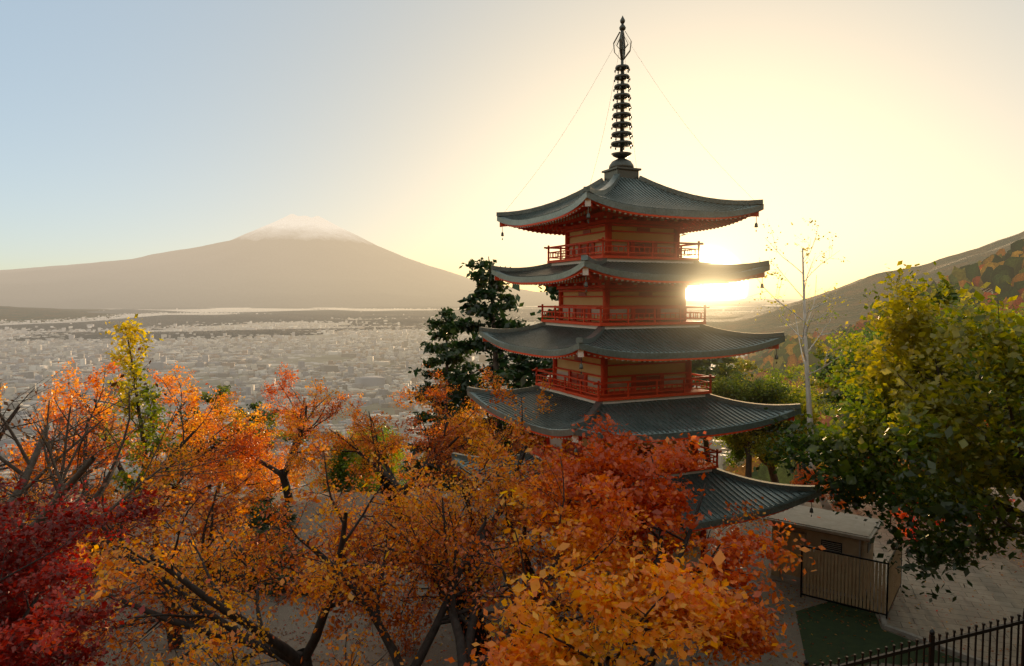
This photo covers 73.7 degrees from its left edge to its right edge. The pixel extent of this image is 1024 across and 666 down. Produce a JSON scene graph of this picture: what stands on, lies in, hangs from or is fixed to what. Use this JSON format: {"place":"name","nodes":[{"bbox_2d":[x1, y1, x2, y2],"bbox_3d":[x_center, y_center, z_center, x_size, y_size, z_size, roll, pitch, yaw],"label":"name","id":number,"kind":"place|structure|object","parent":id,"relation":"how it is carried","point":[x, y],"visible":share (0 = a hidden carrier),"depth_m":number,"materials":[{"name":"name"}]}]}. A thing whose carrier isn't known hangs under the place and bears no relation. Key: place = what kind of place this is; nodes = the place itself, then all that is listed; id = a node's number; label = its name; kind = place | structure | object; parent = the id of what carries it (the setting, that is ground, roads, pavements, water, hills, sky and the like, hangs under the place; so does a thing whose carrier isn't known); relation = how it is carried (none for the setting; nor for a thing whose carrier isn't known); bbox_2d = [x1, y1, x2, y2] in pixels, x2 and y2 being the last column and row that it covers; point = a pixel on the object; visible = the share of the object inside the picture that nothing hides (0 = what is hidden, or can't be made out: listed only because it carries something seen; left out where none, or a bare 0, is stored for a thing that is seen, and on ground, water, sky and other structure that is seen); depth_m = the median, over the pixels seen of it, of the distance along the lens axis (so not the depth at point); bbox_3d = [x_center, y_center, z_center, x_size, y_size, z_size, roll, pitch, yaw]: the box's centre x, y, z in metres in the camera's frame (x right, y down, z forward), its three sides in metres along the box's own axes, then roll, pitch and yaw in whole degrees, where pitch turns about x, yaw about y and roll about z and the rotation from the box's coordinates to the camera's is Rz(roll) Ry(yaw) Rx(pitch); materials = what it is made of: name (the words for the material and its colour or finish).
{"place":"outdoors","nodes":[
{"label":"outdoors","id":0,"kind":"place"},
{"bbox_2d":[0,214,796,397],"bbox_3d":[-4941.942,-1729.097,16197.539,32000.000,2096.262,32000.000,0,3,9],"label":"mountain","id":1,"kind":"structure","parent":0,"point":[292,261],"depth_m":10924.62,"materials":[{"name":"stone"}]},
{"bbox_2d":[380,466,492,659],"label":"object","id":2,"kind":"structure","parent":0,"point":[480,630],"depth_m":22.31,"materials":[{"name":"brown plant"}]},
{"bbox_2d":[0,299,1023,665],"bbox_3d":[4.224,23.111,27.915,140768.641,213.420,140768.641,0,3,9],"label":"terrain","id":3,"kind":"structure","parent":0,"point":[286,615],"depth_m":25.70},
{"bbox_2d":[0,379,82,482],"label":"cherry tree","id":4,"kind":"object","parent":3,"relation":"on","point":[22,443],"visible":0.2,"depth_m":33.32,"materials":[{"name":"orange plant"}]},
{"bbox_2d":[0,477,177,665],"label":"red maple tree","id":5,"kind":"object","parent":3,"relation":"on","point":[28,565],"visible":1,"depth_m":8.08,"materials":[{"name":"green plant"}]},
{"bbox_2d":[0,440,188,588],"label":"cherry tree","id":6,"kind":"object","parent":3,"relation":"on","point":[90,497],"visible":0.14,"depth_m":24.91,"materials":[{"name":"orange plant"}]},
{"bbox_2d":[0,347,277,631],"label":"bare tree","id":7,"kind":"object","parent":3,"relation":"on","point":[76,475],"visible":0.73,"depth_m":19.83,"materials":[{"name":"brown plant"}]},
{"bbox_2d":[0,363,281,578],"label":"cherry tree","id":8,"kind":"object","parent":3,"relation":"on","point":[202,477],"visible":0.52,"depth_m":27.70,"materials":[{"name":"orange plant"}]},
{"bbox_2d":[95,314,192,554],"bbox_3d":[-15.633,4.617,28.848,3.328,10.870,3.301,3,4,43],"label":"ginkgo tree","id":9,"kind":"object","parent":3,"relation":"on","point":[134,368],"visible":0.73,"depth_m":28.53,"materials":[{"name":"yellow plant"}]},
{"bbox_2d":[25,356,282,506],"bbox_3d":[-17.496,5.531,35.167,10.096,9.316,9.654,1,3,11],"label":"cherry tree","id":10,"kind":"object","parent":3,"relation":"on","point":[250,442],"visible":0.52,"depth_m":35.77,"materials":[{"name":"orange plant"}]},
{"bbox_2d":[0,409,395,665],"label":"cherry tree","id":11,"kind":"object","parent":3,"relation":"on","point":[179,640],"visible":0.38,"depth_m":20.69,"materials":[{"name":"orange plant"}]},
{"bbox_2d":[162,382,309,490],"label":"autumn tree","id":12,"kind":"object","parent":3,"relation":"on","point":[253,406],"visible":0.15,"depth_m":64.78,"materials":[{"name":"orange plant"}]},
{"bbox_2d":[171,399,312,493],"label":"cherry tree","id":13,"kind":"object","parent":3,"relation":"on","point":[241,476],"visible":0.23,"depth_m":55.31,"materials":[{"name":"orange plant"}]},
{"bbox_2d":[36,416,465,665],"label":"cherry tree","id":14,"kind":"object","parent":3,"relation":"on","point":[331,586],"visible":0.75,"depth_m":16.39,"materials":[{"name":"orange plant"}]},
{"bbox_2d":[205,525,312,578],"bbox_3d":[-10.294,9.248,27.647,4.532,2.524,2.248,0,3,-9],"label":"shrub","id":15,"kind":"object","parent":3,"relation":"on","point":[280,555],"visible":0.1,"depth_m":27.79,"materials":[{"name":"orange plant"}]},
{"bbox_2d":[242,489,276,516],"bbox_3d":[-13.222,9.221,35.666,2.282,2.216,2.425,-2,4,-34],"label":"shrub","id":16,"kind":"object","parent":3,"relation":"on","point":[266,501],"visible":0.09,"depth_m":35.88,"materials":[{"name":"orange plant"}]},
{"bbox_2d":[171,362,352,501],"bbox_3d":[-12.947,5.704,38.205,12.192,7.948,8.109,3,4,42],"label":"cherry tree","id":17,"kind":"object","parent":3,"relation":"on","point":[295,417],"visible":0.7,"depth_m":37.43,"materials":[{"name":"orange plant"}]},
{"bbox_2d":[231,521,299,549],"bbox_3d":[-11.074,9.246,30.793,3.237,1.803,1.606,-2,4,-40],"label":"shrub","id":18,"kind":"object","parent":3,"relation":"on","point":[262,529],"visible":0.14,"depth_m":30.31,"materials":[{"name":"orange plant"}]},
{"bbox_2d":[243,499,300,527],"bbox_3d":[-12.122,9.287,33.748,2.910,2.659,2.738,1,3,24],"label":"shrub","id":19,"kind":"object","parent":3,"relation":"on","point":[259,518],"visible":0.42,"depth_m":33.29,"materials":[{"name":"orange plant"}]},
{"bbox_2d":[214,418,334,493],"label":"cherry tree","id":20,"kind":"object","parent":3,"relation":"on","point":[272,483],"visible":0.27,"depth_m":55.95,"materials":[{"name":"orange plant"}]},
{"bbox_2d":[232,556,318,596],"bbox_3d":[-9.047,9.414,26.032,3.885,2.163,1.927,1,3,22],"label":"shrub","id":21,"kind":"object","parent":3,"relation":"on","point":[273,586],"visible":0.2,"depth_m":25.83,"materials":[{"name":"orange plant"}]},
{"bbox_2d":[123,473,565,665],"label":"cherry tree","id":22,"kind":"object","parent":3,"relation":"on","point":[441,618],"visible":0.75,"depth_m":16.59,"materials":[{"name":"orange plant"}]},
{"bbox_2d":[310,422,420,492],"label":"broadleaf tree","id":23,"kind":"object","parent":3,"relation":"on","point":[340,470],"visible":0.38,"depth_m":55.57,"materials":[{"name":"green plant"}]},
{"bbox_2d":[0,308,761,494],"bbox_3d":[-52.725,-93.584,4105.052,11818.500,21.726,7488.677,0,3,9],"label":"city buildings","id":24,"kind":"structure","parent":3,"relation":"on","point":[15,368],"depth_m":1262.63,"materials":[{"name":"grey concrete"}]},
{"bbox_2d":[268,361,493,520],"bbox_3d":[-6.138,5.600,34.309,9.296,8.410,11.312,-3,4,-44],"label":"cherry tree","id":25,"kind":"object","parent":3,"relation":"on","point":[433,454],"visible":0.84,"depth_m":34.76,"materials":[{"name":"orange plant"}]},
{"bbox_2d":[280,377,574,659],"bbox_3d":[-2.388,6.190,22.583,10.096,9.316,9.654,0,3,-3],"label":"cherry tree","id":26,"kind":"object","parent":3,"relation":"on","point":[478,482],"visible":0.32,"depth_m":20.89,"materials":[{"name":"orange plant"}]},
{"bbox_2d":[394,451,477,490],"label":"cherry tree","id":27,"kind":"object","parent":3,"relation":"on","point":[401,477],"visible":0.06,"depth_m":64.19,"materials":[{"name":"orange plant"}]},
{"bbox_2d":[400,307,482,490],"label":"conifer tree","id":28,"kind":"object","parent":3,"relation":"on","point":[442,352],"visible":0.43,"depth_m":52.79,"materials":[{"name":"green plant"}]},
{"bbox_2d":[387,366,532,489],"bbox_3d":[-1.759,5.731,38.986,8.688,8.385,9.087,1,3,21],"label":"cherry tree","id":29,"kind":"object","parent":3,"relation":"on","point":[514,444],"visible":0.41,"depth_m":37.70,"materials":[{"name":"orange plant"}]},
{"bbox_2d":[415,256,534,484],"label":"conifer tree","id":30,"kind":"object","parent":3,"relation":"on","point":[472,307],"visible":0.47,"depth_m":48.82,"materials":[{"name":"green plant"}]},
{"bbox_2d":[296,414,694,665],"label":"maple tree","id":31,"kind":"object","parent":3,"relation":"on","point":[464,647],"visible":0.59,"depth_m":16.39,"materials":[{"name":"orange plant"}]},
{"bbox_2d":[23,492,1023,665],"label":"fallen leaves","id":32,"kind":"object","parent":3,"relation":"on","point":[748,663],"visible":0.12,"depth_m":23.57,"materials":[{"name":"orange plant"}]},
{"bbox_2d":[491,233,685,455],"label":"conifer tree","id":33,"kind":"object","parent":3,"relation":"on","point":[522,371],"visible":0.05,"depth_m":41.97,"materials":[{"name":"green plant"}]},
{"bbox_2d":[435,439,779,658],"bbox_3d":[1.280,6.748,20.492,7.704,7.550,11.582,-3,4,-40],"label":"autumn tree","id":34,"kind":"object","parent":3,"relation":"on","point":[512,525],"visible":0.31,"depth_m":19.88,"materials":[{"name":"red plant"}]},
{"bbox_2d":[426,411,825,665],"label":"orange maple tree","id":35,"kind":"object","parent":3,"relation":"on","point":[729,624],"visible":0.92,"depth_m":14.69,"materials":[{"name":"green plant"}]},
{"bbox_2d":[451,16,821,641],"bbox_3d":[4.224,-1.146,26.644,10.468,22.000,10.468,-1,3,-24],"label":"pagoda","id":36,"kind":"object","parent":3,"relation":"on","point":[623,340],"visible":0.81,"depth_m":24.71,"materials":[{"name":"red wood"}]},
{"bbox_2d":[691,356,766,461],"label":"broadleaf tree","id":37,"kind":"object","parent":3,"relation":"on","point":[702,366],"visible":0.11,"depth_m":47.90,"materials":[{"name":"plant"}]},
{"bbox_2d":[697,362,816,477],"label":"broadleaf tree","id":38,"kind":"object","parent":3,"relation":"on","point":[738,390],"visible":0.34,"depth_m":44.47,"materials":[{"name":"green plant"}]},
{"bbox_2d":[708,371,841,482],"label":"broadleaf tree","id":39,"kind":"object","parent":3,"relation":"on","point":[759,449],"visible":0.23,"depth_m":45.19,"materials":[{"name":"green plant"}]},
{"bbox_2d":[738,218,866,470],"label":"birch tree","id":40,"kind":"object","parent":3,"relation":"on","point":[806,351],"visible":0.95,"depth_m":41.36,"materials":[{"name":"white plant"}]},
{"bbox_2d":[763,505,902,618],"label":"shed","id":41,"kind":"structure","parent":3,"relation":"on","point":[843,566],"depth_m":25.56,"materials":[{"name":"wood"}]},
{"bbox_2d":[789,455,880,511],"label":"orange maple tree","id":42,"kind":"object","parent":3,"relation":"on","point":[801,482],"visible":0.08,"depth_m":35.50,"materials":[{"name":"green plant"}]},
{"bbox_2d":[800,334,915,464],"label":"broadleaf tree","id":43,"kind":"object","parent":3,"relation":"on","point":[822,356],"visible":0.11,"depth_m":53.98,"materials":[{"name":"green plant"}]},
{"bbox_2d":[796,596,966,665],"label":"grass patch","id":44,"kind":"object","parent":3,"relation":"on","point":[873,641],"visible":0.75,"depth_m":22.52,"materials":[{"name":"green plant"}]},
{"bbox_2d":[752,260,1023,608],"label":"broadleaf tree","id":45,"kind":"object","parent":3,"relation":"on","point":[924,405],"visible":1,"depth_m":19.65,"materials":[{"name":"green plant"}]},
{"bbox_2d":[803,609,1023,665],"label":"slope fence","id":46,"kind":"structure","parent":3,"relation":"on","point":[932,643],"depth_m":8.85,"materials":[{"name":"black metal"}]},
{"bbox_2d":[809,296,1023,435],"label":"broadleaf tree","id":47,"kind":"object","parent":3,"relation":"on","point":[860,338],"visible":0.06,"depth_m":35.51,"materials":[{"name":"green plant"}]},
{"bbox_2d":[833,274,1009,464],"bbox_3d":[25.344,3.192,39.193,12.714,13.308,11.716,2,4,38],"label":"broadleaf tree","id":48,"kind":"object","parent":3,"relation":"on","point":[952,295],"visible":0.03,"depth_m":37.84,"materials":[{"name":"green plant"}]},
{"bbox_2d":[885,470,1017,539],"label":"red maple tree","id":49,"kind":"object","parent":3,"relation":"on","point":[902,515],"visible":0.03,"depth_m":31.49,"materials":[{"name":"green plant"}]},
{"bbox_2d":[991,404,1023,456],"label":"broadleaf tree","id":50,"kind":"object","parent":3,"relation":"on","point":[1012,441],"visible":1,"depth_m":11.77,"materials":[{"name":"green plant"}]},
{"bbox_2d":[0,231,1023,469],"bbox_3d":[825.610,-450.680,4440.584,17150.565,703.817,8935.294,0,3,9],"label":"hill ridges","id":51,"kind":"object","parent":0,"point":[770,322],"visible":0.12,"depth_m":2346.55,"materials":[{"name":"plant"}]},
{"bbox_2d":[725,239,1023,484],"bbox_3d":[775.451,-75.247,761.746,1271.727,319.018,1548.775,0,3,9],"label":"forest hillside trees","id":52,"kind":"object","parent":51,"relation":"on","point":[1001,269],"visible":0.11,"depth_m":567.69,"materials":[{"name":"green plant"}]},
{"bbox_2d":[0,0,1023,298],"label":"sky","id":53,"kind":"structure","parent":0,"point":[130,129],"materials":[{"name":"blue"}]},
{"bbox_2d":[842,492,1023,664],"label":"paving path","id":54,"kind":"structure","parent":0,"point":[1006,599],"depth_m":25.41,"materials":[{"name":"stone"}]},
{"bbox_2d":[833,500,999,665],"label":"paving kerb","id":55,"kind":"structure","parent":54,"relation":"on","point":[884,624],"depth_m":22.48,"materials":[{"name":"concrete"}]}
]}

